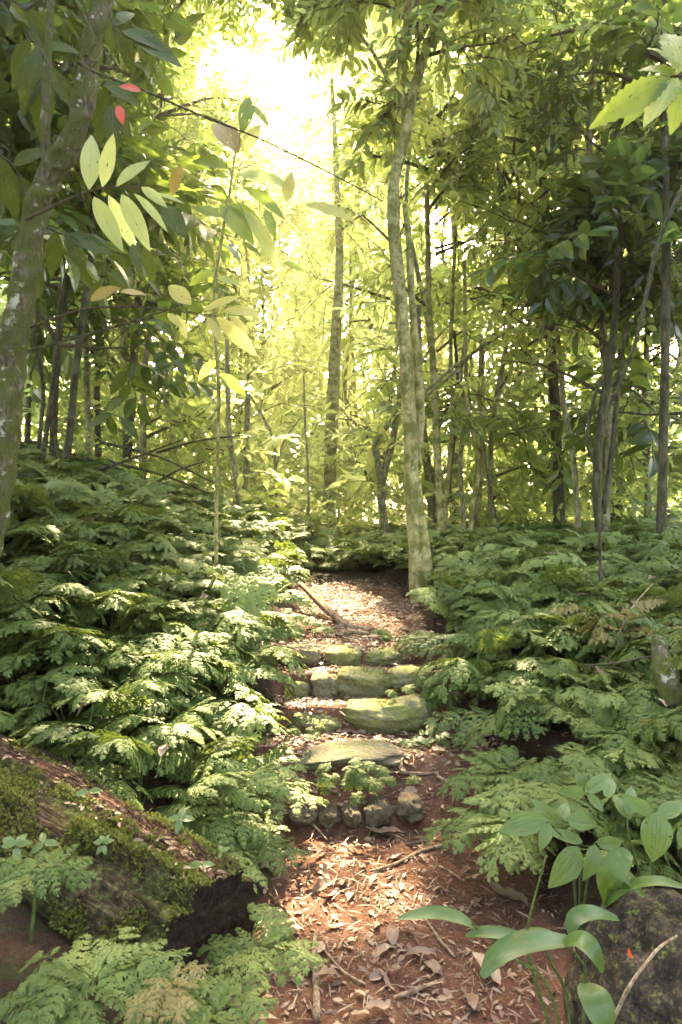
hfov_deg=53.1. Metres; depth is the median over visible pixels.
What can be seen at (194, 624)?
fern
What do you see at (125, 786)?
fern
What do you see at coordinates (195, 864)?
seedling
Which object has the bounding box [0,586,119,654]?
fern
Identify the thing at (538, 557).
fern
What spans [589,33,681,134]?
leafy branch
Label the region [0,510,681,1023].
ground
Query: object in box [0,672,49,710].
fern
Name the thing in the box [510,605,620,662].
fern
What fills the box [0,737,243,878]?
leaf litter
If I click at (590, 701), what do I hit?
fern
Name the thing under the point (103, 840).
seedling
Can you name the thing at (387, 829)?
fallen leaf
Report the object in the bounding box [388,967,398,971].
fallen leaf
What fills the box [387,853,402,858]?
fallen leaf
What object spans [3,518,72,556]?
fern
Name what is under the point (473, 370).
slender tree
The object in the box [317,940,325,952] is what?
fallen leaf
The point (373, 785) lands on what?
fern
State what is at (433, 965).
fallen leaf
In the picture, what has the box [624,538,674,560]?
fern
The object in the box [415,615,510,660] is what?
fern
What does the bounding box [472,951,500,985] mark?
fallen leaf
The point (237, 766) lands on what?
fern
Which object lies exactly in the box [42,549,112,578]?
fern
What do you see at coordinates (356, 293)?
slender tree
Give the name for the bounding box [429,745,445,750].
fallen leaf
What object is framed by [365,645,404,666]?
step stone
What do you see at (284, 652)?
fern
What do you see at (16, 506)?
fern
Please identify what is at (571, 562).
fern
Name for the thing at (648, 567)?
fern
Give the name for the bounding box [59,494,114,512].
fern
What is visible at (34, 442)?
dead branch
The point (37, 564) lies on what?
fern
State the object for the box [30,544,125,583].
fern
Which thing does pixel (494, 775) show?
fern
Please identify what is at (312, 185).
slender tree
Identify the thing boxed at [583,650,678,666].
dead branch
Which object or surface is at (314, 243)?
slender tree
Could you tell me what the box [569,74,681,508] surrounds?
slender tree
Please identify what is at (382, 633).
fern
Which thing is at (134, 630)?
fern
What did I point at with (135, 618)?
fern
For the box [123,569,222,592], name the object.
fern
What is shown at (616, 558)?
fern
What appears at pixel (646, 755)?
fern
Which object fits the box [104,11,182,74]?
leafy branch
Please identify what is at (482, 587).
fern
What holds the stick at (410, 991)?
on the ground at (16, 950)
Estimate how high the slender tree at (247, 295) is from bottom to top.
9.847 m
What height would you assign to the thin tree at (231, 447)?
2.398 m
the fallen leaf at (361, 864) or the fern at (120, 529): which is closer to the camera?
the fallen leaf at (361, 864)
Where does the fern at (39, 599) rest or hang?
on the ground at (16, 950)
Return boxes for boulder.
[563,888,681,1023]
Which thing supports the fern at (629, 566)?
on the ground at (16, 950)
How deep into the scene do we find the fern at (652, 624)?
3.45 m
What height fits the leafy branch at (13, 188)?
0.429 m
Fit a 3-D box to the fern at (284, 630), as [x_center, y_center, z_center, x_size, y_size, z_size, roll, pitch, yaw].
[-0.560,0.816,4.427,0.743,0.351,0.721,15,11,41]
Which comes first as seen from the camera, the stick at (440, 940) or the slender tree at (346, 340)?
the stick at (440, 940)
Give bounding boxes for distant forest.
[1,0,676,514]
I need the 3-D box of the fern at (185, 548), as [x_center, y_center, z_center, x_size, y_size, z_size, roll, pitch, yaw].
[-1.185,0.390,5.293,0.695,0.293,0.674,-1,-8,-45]
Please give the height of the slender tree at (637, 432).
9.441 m
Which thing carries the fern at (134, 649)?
on the ground at (16, 950)
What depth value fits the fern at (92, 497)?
5.46 m
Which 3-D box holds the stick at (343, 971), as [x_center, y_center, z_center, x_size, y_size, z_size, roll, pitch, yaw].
[0.004,1.494,2.237,0.023,0.010,0.219,0,0,-38]
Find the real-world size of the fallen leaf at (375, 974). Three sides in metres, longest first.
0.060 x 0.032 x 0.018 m
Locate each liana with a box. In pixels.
[29,304,181,351]
[77,62,382,201]
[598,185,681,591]
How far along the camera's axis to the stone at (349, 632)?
4.97 m
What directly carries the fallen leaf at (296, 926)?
on the ground at (16, 950)
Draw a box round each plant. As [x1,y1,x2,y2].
[195,539,222,553]
[397,723,453,748]
[398,855,619,1023]
[499,798,622,929]
[557,769,611,836]
[596,847,681,908]
[602,778,681,888]
[630,491,681,523]
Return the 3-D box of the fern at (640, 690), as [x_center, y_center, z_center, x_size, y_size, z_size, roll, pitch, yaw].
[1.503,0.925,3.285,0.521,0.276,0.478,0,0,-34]
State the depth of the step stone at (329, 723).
3.83 m
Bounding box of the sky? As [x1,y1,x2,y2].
[0,0,680,511]
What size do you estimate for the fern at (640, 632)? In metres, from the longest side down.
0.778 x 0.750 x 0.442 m
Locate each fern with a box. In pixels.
[0,525,71,558]
[0,537,66,564]
[0,556,85,580]
[0,557,42,585]
[0,567,83,641]
[0,573,106,637]
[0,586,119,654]
[0,588,33,627]
[0,592,18,609]
[0,615,57,678]
[0,618,8,627]
[0,635,62,690]
[0,660,100,754]
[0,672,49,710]
[0,682,121,746]
[0,843,98,943]
[0,977,93,1023]
[1,555,62,580]
[3,515,69,548]
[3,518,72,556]
[3,624,108,674]
[4,513,18,548]
[4,519,111,557]
[5,516,72,560]
[5,540,107,580]
[6,926,192,1023]
[7,573,77,619]
[9,676,170,771]
[10,482,47,517]
[10,491,78,537]
[10,498,42,515]
[11,473,75,522]
[11,710,124,753]
[13,488,40,520]
[13,645,144,704]
[15,482,47,512]
[15,489,81,521]
[16,476,61,496]
[17,463,93,505]
[17,468,50,478]
[17,484,97,521]
[18,682,106,727]
[19,584,131,619]
[24,482,113,538]
[29,574,156,617]
[30,512,110,533]
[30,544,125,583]
[31,616,156,665]
[36,471,91,495]
[38,689,210,747]
[40,535,109,571]
[41,647,187,707]
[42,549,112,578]
[45,589,184,635]
[45,636,160,707]
[46,551,109,582]
[47,479,122,509]
[50,618,160,656]
[50,722,224,810]
[52,689,220,758]
[53,506,127,535]
[56,514,136,543]
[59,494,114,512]
[61,679,174,761]
[62,648,220,712]
[66,482,117,509]
[67,492,122,517]
[68,504,165,546]
[68,539,151,581]
[70,729,196,808]
[82,518,163,581]
[86,563,153,593]
[87,568,183,603]
[91,602,196,650]
[94,490,122,504]
[94,503,141,530]
[94,637,176,657]
[95,517,186,564]
[97,582,189,624]
[99,514,181,554]
[100,695,271,774]
[103,638,226,713]
[109,549,162,576]
[111,596,234,641]
[112,955,213,1023]
[113,747,264,792]
[119,631,230,711]
[122,527,206,569]
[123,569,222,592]
[124,633,257,703]
[124,960,209,1023]
[126,553,185,599]
[126,701,242,754]
[130,507,186,552]
[132,529,163,564]
[132,577,196,603]
[135,606,221,643]
[136,542,224,565]
[137,688,290,736]
[138,607,214,659]
[140,516,192,537]
[145,552,236,591]
[145,674,216,743]
[150,556,268,604]
[152,579,237,635]
[152,759,307,847]
[153,609,251,656]
[153,788,264,852]
[160,771,248,846]
[161,573,184,591]
[165,572,280,645]
[167,570,228,584]
[167,974,278,1023]
[169,529,198,551]
[169,540,205,560]
[169,595,230,629]
[172,565,234,597]
[174,639,297,709]
[178,626,286,676]
[179,535,246,556]
[181,532,256,572]
[181,578,291,650]
[192,549,242,579]
[194,714,299,865]
[196,555,256,578]
[196,606,310,697]
[196,902,327,1008]
[207,818,310,893]
[210,558,281,590]
[212,544,295,572]
[212,551,259,561]
[215,578,287,605]
[218,700,283,733]
[219,608,308,657]
[226,565,316,631]
[231,631,271,650]
[231,768,329,824]
[234,558,261,576]
[240,573,282,607]
[246,565,312,596]
[283,778,334,795]
[285,725,324,741]
[305,620,334,633]
[315,762,370,794]
[342,757,422,793]
[349,791,377,806]
[371,626,410,641]
[385,677,450,701]
[394,605,486,665]
[406,585,502,636]
[410,653,497,686]
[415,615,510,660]
[420,584,454,593]
[421,794,579,882]
[422,595,481,615]
[423,598,468,622]
[423,667,546,751]
[424,543,495,582]
[424,684,482,711]
[425,656,570,702]
[427,631,529,703]
[428,570,492,590]
[434,580,495,618]
[437,584,551,615]
[437,744,575,816]
[442,595,496,618]
[449,576,564,608]
[455,556,540,589]
[457,559,557,592]
[459,545,530,571]
[462,663,576,706]
[463,585,560,647]
[464,558,539,588]
[470,627,577,657]
[473,596,565,658]
[473,755,620,837]
[474,552,563,587]
[477,650,571,685]
[482,680,608,738]
[489,602,610,656]
[491,557,519,567]
[494,567,593,606]
[494,605,568,613]
[498,677,599,731]
[499,654,617,697]
[504,606,612,651]
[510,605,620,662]
[515,543,588,563]
[516,585,592,616]
[519,676,632,754]
[526,744,681,883]
[528,562,644,603]
[529,648,642,688]
[530,663,622,687]
[541,742,681,815]
[543,578,620,605]
[544,544,632,575]
[547,595,681,645]
[548,689,681,747]
[551,569,634,595]
[553,587,663,612]
[557,560,608,584]
[558,714,681,773]
[559,555,577,580]
[560,555,593,566]
[560,689,669,773]
[561,632,668,665]
[561,652,681,693]
[562,689,681,779]
[563,582,639,654]
[566,619,681,667]
[568,560,642,586]
[569,685,681,767]
[574,550,628,564]
[574,744,657,828]
[575,535,654,560]
[576,822,663,887]
[579,582,672,606]
[582,537,615,552]
[582,666,681,692]
[593,600,681,681]
[595,770,681,831]
[595,782,681,859]
[596,597,681,636]
[600,793,681,872]
[601,742,679,773]
[602,559,681,582]
[603,546,655,562]
[603,556,676,584]
[611,546,652,566]
[611,679,663,708]
[611,739,681,825]
[613,559,646,582]
[615,771,681,827]
[618,655,681,720]
[619,612,681,631]
[621,583,681,615]
[622,549,681,591]
[623,628,681,650]
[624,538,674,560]
[627,607,681,683]
[635,526,681,563]
[635,585,679,596]
[636,612,681,638]
[636,719,681,732]
[641,647,681,666]
[649,563,681,589]
[652,570,681,581]
[653,551,681,563]
[657,578,681,590]
[659,564,681,578]
[670,531,681,548]
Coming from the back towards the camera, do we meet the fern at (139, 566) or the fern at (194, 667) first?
the fern at (139, 566)
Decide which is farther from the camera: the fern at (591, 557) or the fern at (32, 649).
the fern at (591, 557)
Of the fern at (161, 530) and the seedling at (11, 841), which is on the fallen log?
the seedling at (11, 841)
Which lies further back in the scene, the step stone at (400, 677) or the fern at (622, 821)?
the step stone at (400, 677)
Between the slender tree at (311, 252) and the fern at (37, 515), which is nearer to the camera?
the fern at (37, 515)
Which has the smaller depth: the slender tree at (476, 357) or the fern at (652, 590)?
the fern at (652, 590)
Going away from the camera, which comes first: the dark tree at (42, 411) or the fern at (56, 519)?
the fern at (56, 519)
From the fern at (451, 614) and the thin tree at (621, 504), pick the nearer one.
the fern at (451, 614)
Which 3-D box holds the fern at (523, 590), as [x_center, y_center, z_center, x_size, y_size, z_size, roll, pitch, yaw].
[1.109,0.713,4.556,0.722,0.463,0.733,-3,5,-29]
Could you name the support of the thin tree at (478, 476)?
on the ground at (16, 950)
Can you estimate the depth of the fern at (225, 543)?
5.47 m
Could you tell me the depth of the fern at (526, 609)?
4.32 m
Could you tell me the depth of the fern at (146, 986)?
1.60 m
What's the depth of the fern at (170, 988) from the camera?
1.55 m
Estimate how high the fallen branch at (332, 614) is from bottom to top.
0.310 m
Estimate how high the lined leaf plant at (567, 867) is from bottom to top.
0.496 m
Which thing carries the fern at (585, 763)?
on the ground at (16, 950)
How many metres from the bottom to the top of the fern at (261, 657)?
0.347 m
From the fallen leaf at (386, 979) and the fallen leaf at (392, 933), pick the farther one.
the fallen leaf at (392, 933)
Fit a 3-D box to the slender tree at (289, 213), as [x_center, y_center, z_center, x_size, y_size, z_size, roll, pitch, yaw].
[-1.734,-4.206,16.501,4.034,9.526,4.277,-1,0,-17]
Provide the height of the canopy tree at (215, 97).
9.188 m
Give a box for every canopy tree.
[0,0,135,148]
[0,0,164,213]
[31,0,292,445]
[83,0,271,461]
[259,1,461,522]
[454,0,670,538]
[582,0,681,334]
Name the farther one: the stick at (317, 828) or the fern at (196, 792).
the stick at (317, 828)
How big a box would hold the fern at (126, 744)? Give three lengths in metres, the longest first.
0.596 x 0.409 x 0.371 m
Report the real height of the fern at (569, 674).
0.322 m
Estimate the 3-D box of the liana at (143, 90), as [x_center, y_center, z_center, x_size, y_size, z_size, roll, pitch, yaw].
[-0.535,-1.837,3.300,1.477,0.675,0.012,0,0,0]
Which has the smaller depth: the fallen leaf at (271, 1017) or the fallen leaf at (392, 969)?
the fallen leaf at (271, 1017)
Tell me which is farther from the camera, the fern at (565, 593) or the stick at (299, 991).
the fern at (565, 593)
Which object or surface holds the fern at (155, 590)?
on the ground at (16, 950)
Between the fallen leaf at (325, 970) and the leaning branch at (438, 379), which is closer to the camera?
the fallen leaf at (325, 970)
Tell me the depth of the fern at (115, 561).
4.40 m
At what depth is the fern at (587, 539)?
5.74 m
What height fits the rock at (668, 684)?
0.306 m
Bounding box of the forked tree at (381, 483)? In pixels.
[372,379,401,532]
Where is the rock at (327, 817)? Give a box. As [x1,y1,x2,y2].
[318,803,340,828]
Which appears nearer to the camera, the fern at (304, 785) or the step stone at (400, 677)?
the fern at (304, 785)
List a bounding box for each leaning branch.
[421,300,482,363]
[424,302,527,399]
[424,327,513,393]
[461,418,500,532]
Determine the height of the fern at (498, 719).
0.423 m
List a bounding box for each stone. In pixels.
[280,644,320,664]
[286,681,310,698]
[288,711,342,732]
[296,739,403,769]
[310,669,337,697]
[323,643,362,666]
[332,630,369,635]
[336,664,392,697]
[341,693,439,734]
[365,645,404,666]
[387,664,433,691]
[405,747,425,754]
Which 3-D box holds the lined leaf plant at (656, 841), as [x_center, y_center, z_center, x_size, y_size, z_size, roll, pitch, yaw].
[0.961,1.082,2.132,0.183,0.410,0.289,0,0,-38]
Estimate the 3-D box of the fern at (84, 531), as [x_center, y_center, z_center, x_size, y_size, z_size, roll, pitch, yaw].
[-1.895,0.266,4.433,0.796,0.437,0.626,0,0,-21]
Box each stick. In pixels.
[269,893,304,928]
[277,940,300,993]
[311,823,327,840]
[311,931,320,1022]
[323,950,365,985]
[369,837,458,871]
[393,980,437,998]
[398,770,438,775]
[425,919,454,957]
[436,775,466,790]
[439,865,463,881]
[615,935,677,1020]
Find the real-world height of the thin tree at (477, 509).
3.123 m
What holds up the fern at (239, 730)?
on the ground at (16, 950)
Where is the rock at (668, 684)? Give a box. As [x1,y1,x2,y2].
[650,637,681,705]
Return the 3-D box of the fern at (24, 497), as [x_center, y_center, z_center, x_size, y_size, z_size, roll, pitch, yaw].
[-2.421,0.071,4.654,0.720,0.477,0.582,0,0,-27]
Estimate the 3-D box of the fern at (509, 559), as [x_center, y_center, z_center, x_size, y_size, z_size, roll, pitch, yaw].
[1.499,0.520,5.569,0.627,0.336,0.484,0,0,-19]
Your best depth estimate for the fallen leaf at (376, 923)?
2.46 m
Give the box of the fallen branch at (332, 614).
[298,582,372,630]
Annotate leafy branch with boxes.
[0,148,57,219]
[10,34,78,139]
[25,133,186,284]
[29,285,259,355]
[45,227,113,275]
[87,398,137,439]
[93,73,137,151]
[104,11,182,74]
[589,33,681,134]
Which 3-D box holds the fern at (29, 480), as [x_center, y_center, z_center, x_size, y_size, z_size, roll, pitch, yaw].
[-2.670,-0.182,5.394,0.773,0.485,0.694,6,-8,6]
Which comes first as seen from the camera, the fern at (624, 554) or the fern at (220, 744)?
the fern at (220, 744)
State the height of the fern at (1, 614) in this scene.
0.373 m
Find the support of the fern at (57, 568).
on the ground at (16, 950)
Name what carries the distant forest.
on the ground at (16, 950)
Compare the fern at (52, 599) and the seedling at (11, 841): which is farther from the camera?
the fern at (52, 599)
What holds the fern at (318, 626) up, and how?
on the ground at (16, 950)
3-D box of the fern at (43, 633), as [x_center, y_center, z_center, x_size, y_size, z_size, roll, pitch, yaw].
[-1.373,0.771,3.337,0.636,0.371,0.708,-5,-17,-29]
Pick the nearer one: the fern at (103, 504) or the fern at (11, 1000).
the fern at (11, 1000)
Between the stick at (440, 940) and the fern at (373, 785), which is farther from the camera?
the fern at (373, 785)
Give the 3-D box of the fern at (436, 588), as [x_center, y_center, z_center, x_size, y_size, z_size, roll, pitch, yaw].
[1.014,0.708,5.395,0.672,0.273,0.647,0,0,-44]
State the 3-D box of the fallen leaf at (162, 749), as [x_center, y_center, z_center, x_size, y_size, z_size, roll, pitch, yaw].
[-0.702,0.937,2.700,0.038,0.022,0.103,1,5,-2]
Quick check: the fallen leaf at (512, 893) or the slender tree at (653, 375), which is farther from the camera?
the slender tree at (653, 375)
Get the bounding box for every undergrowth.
[0,285,681,538]
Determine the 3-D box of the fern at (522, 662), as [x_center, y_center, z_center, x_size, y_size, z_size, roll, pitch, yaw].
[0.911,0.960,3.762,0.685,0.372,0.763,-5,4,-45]
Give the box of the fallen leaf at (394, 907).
[387,904,402,913]
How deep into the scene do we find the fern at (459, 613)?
4.68 m
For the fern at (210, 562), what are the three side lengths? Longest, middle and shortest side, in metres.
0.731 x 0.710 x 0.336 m
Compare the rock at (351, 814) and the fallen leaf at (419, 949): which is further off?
the rock at (351, 814)
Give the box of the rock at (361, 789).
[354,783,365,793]
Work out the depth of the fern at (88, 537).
4.89 m
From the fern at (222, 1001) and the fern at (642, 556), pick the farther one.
the fern at (642, 556)
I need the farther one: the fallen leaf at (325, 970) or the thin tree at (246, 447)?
the thin tree at (246, 447)
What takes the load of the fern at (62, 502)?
on the ground at (16, 950)
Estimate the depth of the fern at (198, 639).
3.46 m
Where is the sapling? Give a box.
[169,96,356,565]
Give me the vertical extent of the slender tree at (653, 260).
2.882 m
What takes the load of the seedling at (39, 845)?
on the fallen log
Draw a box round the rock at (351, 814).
[341,802,364,828]
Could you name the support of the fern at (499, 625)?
on the ground at (16, 950)
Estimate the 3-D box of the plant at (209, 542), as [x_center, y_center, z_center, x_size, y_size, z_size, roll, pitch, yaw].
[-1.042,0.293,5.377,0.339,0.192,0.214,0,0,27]
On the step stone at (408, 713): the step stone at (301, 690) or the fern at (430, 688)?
the fern at (430, 688)
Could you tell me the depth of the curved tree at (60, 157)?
3.35 m
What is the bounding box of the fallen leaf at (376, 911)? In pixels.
[365,901,377,914]
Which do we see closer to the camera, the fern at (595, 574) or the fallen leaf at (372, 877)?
the fallen leaf at (372, 877)
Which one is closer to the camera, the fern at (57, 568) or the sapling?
the fern at (57, 568)
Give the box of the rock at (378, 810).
[363,795,392,827]
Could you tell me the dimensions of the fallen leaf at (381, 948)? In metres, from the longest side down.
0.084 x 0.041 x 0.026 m
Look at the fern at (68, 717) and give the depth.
3.11 m
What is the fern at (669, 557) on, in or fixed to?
on the ground at (16, 950)
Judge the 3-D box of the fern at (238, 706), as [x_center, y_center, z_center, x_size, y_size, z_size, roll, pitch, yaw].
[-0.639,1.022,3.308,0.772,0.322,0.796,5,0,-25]
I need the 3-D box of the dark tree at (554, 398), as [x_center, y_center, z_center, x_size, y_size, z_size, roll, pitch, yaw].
[2.457,-2.779,8.796,2.594,6.754,3.475,0,0,-37]
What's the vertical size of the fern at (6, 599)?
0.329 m
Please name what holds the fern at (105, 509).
on the ground at (16, 950)
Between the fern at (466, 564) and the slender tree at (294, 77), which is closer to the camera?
the fern at (466, 564)
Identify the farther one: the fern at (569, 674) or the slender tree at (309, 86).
the slender tree at (309, 86)
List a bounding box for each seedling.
[1,833,31,870]
[30,832,59,869]
[75,787,102,795]
[93,834,113,869]
[168,806,195,843]
[189,861,214,873]
[218,845,229,874]
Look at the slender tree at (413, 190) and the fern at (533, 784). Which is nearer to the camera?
the fern at (533, 784)
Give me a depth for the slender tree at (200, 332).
13.67 m
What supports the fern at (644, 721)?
on the ground at (16, 950)
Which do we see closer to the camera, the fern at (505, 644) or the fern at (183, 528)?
the fern at (505, 644)
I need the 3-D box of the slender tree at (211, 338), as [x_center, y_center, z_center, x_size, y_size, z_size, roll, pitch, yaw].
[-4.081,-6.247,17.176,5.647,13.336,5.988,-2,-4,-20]
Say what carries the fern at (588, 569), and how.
on the ground at (16, 950)
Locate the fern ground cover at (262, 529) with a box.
[3,441,681,733]
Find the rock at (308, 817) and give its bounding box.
[287,807,317,826]
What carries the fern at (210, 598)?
on the ground at (16, 950)
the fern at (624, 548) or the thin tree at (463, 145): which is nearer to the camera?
the fern at (624, 548)
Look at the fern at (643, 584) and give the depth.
4.31 m
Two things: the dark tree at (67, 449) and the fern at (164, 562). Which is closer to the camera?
the fern at (164, 562)
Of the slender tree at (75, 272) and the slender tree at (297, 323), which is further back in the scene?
the slender tree at (297, 323)
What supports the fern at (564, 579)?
on the ground at (16, 950)
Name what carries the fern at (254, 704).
on the ground at (16, 950)
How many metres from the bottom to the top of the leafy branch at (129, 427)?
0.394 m
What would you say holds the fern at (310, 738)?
on the ground at (16, 950)
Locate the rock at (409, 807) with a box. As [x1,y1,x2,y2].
[395,791,423,823]
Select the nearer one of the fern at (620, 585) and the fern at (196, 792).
the fern at (196, 792)
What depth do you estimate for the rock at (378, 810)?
3.17 m
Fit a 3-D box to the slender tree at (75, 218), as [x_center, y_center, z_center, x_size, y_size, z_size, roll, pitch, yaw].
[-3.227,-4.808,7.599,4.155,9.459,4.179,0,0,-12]
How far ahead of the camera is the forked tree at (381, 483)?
9.96 m
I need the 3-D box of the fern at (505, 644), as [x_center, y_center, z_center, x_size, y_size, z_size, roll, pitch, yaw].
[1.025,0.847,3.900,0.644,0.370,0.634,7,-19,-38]
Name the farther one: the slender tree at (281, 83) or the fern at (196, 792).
the slender tree at (281, 83)
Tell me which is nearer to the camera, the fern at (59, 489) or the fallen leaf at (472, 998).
the fallen leaf at (472, 998)
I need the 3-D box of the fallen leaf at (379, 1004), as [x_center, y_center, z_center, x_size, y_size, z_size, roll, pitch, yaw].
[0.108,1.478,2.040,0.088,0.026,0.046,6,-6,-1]
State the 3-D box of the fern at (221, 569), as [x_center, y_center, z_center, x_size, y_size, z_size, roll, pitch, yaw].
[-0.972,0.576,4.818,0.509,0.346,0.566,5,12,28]
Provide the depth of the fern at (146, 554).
4.69 m
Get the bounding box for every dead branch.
[25,438,129,472]
[96,439,182,470]
[99,440,214,483]
[108,460,208,493]
[156,435,243,453]
[157,461,203,481]
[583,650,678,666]
[614,583,652,643]
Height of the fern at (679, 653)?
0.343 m
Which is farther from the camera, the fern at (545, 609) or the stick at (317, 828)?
the fern at (545, 609)
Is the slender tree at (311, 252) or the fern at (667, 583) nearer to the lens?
the fern at (667, 583)
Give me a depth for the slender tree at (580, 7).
7.30 m
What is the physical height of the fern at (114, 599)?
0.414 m
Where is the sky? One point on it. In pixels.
(271, 58)
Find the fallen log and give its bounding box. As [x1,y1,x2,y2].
[0,734,260,992]
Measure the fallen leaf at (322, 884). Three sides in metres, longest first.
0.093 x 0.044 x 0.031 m
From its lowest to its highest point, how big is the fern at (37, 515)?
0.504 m
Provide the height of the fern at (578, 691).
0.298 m
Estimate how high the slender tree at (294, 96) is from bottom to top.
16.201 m
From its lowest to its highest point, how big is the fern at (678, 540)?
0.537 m
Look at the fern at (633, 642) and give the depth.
3.61 m
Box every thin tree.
[225,339,241,503]
[242,374,250,490]
[248,391,299,509]
[303,374,309,521]
[324,18,526,532]
[416,304,435,529]
[444,208,456,531]
[449,330,458,524]
[458,261,465,530]
[463,278,480,531]
[473,339,485,527]
[615,348,625,518]
[643,334,650,517]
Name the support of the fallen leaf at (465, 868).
on the ground at (16, 950)
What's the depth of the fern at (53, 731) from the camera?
2.67 m
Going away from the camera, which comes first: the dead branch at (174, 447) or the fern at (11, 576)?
the fern at (11, 576)
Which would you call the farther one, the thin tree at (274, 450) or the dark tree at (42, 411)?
the thin tree at (274, 450)
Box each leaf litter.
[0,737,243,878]
[157,561,681,1023]
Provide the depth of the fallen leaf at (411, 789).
3.29 m
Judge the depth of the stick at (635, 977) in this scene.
1.63 m
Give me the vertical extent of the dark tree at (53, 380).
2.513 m
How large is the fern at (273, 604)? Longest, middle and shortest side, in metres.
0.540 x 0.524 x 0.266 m
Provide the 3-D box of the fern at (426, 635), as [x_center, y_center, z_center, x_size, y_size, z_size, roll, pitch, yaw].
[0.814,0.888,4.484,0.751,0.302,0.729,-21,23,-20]
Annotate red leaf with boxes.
[115,97,124,124]
[118,84,150,92]
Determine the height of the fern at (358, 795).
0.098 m
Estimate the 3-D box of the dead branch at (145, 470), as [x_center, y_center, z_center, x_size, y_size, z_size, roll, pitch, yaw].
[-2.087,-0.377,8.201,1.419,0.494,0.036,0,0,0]
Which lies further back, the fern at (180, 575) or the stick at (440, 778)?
the fern at (180, 575)
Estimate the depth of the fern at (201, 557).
4.94 m
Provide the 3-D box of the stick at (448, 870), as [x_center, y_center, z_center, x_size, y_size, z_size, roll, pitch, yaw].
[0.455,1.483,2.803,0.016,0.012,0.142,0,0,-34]
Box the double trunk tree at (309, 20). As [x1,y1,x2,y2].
[244,0,572,602]
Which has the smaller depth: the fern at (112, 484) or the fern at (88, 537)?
the fern at (88, 537)
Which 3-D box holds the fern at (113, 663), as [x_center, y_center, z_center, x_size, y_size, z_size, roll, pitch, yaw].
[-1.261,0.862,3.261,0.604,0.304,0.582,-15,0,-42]
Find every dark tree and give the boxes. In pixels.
[32,305,44,449]
[40,255,65,459]
[62,182,96,475]
[121,279,140,468]
[414,5,652,528]
[463,107,681,531]
[553,318,580,528]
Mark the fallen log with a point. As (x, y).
(143, 892)
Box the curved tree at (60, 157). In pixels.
[0,0,113,557]
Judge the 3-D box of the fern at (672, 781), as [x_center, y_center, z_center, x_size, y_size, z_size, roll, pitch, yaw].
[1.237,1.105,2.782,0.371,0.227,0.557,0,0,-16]
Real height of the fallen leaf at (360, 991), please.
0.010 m
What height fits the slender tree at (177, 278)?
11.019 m
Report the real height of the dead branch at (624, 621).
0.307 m
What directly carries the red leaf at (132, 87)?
hanging from the canopy tree at (30, 21)
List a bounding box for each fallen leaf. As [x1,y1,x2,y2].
[76,698,86,715]
[158,743,167,756]
[252,1013,281,1019]
[261,994,277,998]
[291,924,303,929]
[304,957,314,968]
[312,878,333,892]
[314,966,343,977]
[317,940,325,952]
[321,890,336,895]
[322,863,329,878]
[322,922,344,927]
[347,892,353,899]
[350,1009,370,1015]
[351,843,371,849]
[355,989,364,996]
[357,964,368,973]
[358,860,365,867]
[362,999,391,1009]
[365,901,377,914]
[366,826,402,832]
[369,869,376,885]
[369,969,383,980]
[371,943,391,957]
[373,734,381,739]
[373,921,379,927]
[384,972,394,990]
[386,925,398,945]
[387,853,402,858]
[387,904,402,913]
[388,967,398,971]
[398,757,402,767]
[404,786,417,792]
[405,946,437,955]
[420,853,427,861]
[423,959,442,974]
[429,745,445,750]
[462,864,469,873]
[464,992,478,1010]
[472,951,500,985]
[476,1000,480,1011]
[486,877,528,906]
[595,666,607,674]
[601,656,619,668]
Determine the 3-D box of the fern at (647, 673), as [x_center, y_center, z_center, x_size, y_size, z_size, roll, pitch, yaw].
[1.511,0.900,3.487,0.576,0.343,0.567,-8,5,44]
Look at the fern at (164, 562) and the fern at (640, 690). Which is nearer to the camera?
the fern at (640, 690)
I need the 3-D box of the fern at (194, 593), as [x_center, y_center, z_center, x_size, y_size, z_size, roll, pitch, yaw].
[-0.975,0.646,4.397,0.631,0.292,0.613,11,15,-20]
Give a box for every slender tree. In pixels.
[0,0,209,337]
[0,0,241,458]
[0,0,249,456]
[0,10,181,470]
[0,31,205,440]
[0,46,83,440]
[3,79,170,452]
[8,0,298,480]
[58,7,283,476]
[60,5,247,476]
[72,34,266,491]
[82,43,287,490]
[148,50,320,504]
[154,12,334,487]
[174,79,334,490]
[189,2,348,484]
[202,135,344,503]
[217,49,392,502]
[250,219,346,496]
[251,9,495,522]
[255,250,346,510]
[256,45,496,521]
[267,174,414,518]
[270,48,462,523]
[274,30,491,513]
[288,127,432,517]
[330,13,560,522]
[365,0,634,526]
[378,18,624,496]
[381,59,599,520]
[437,8,671,521]
[440,0,681,532]
[464,62,680,519]
[482,0,681,518]
[483,14,681,521]
[526,0,681,478]
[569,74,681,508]
[570,23,681,513]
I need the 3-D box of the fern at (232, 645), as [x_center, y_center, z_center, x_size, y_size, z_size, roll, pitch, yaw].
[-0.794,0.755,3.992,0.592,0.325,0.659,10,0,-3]
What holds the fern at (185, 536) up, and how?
on the ground at (16, 950)
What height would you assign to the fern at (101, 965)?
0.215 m
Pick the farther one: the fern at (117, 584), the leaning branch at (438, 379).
the leaning branch at (438, 379)
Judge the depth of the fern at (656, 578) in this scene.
4.51 m
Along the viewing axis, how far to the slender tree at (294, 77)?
25.35 m
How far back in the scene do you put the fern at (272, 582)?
4.84 m
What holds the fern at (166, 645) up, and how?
on the ground at (16, 950)
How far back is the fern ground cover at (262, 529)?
7.00 m
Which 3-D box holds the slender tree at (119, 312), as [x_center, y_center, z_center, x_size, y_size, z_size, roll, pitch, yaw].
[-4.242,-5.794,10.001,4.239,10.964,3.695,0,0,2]
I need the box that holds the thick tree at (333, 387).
[261,5,403,528]
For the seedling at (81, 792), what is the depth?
2.22 m
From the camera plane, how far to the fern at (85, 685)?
2.76 m
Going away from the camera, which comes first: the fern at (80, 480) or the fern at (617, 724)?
the fern at (617, 724)

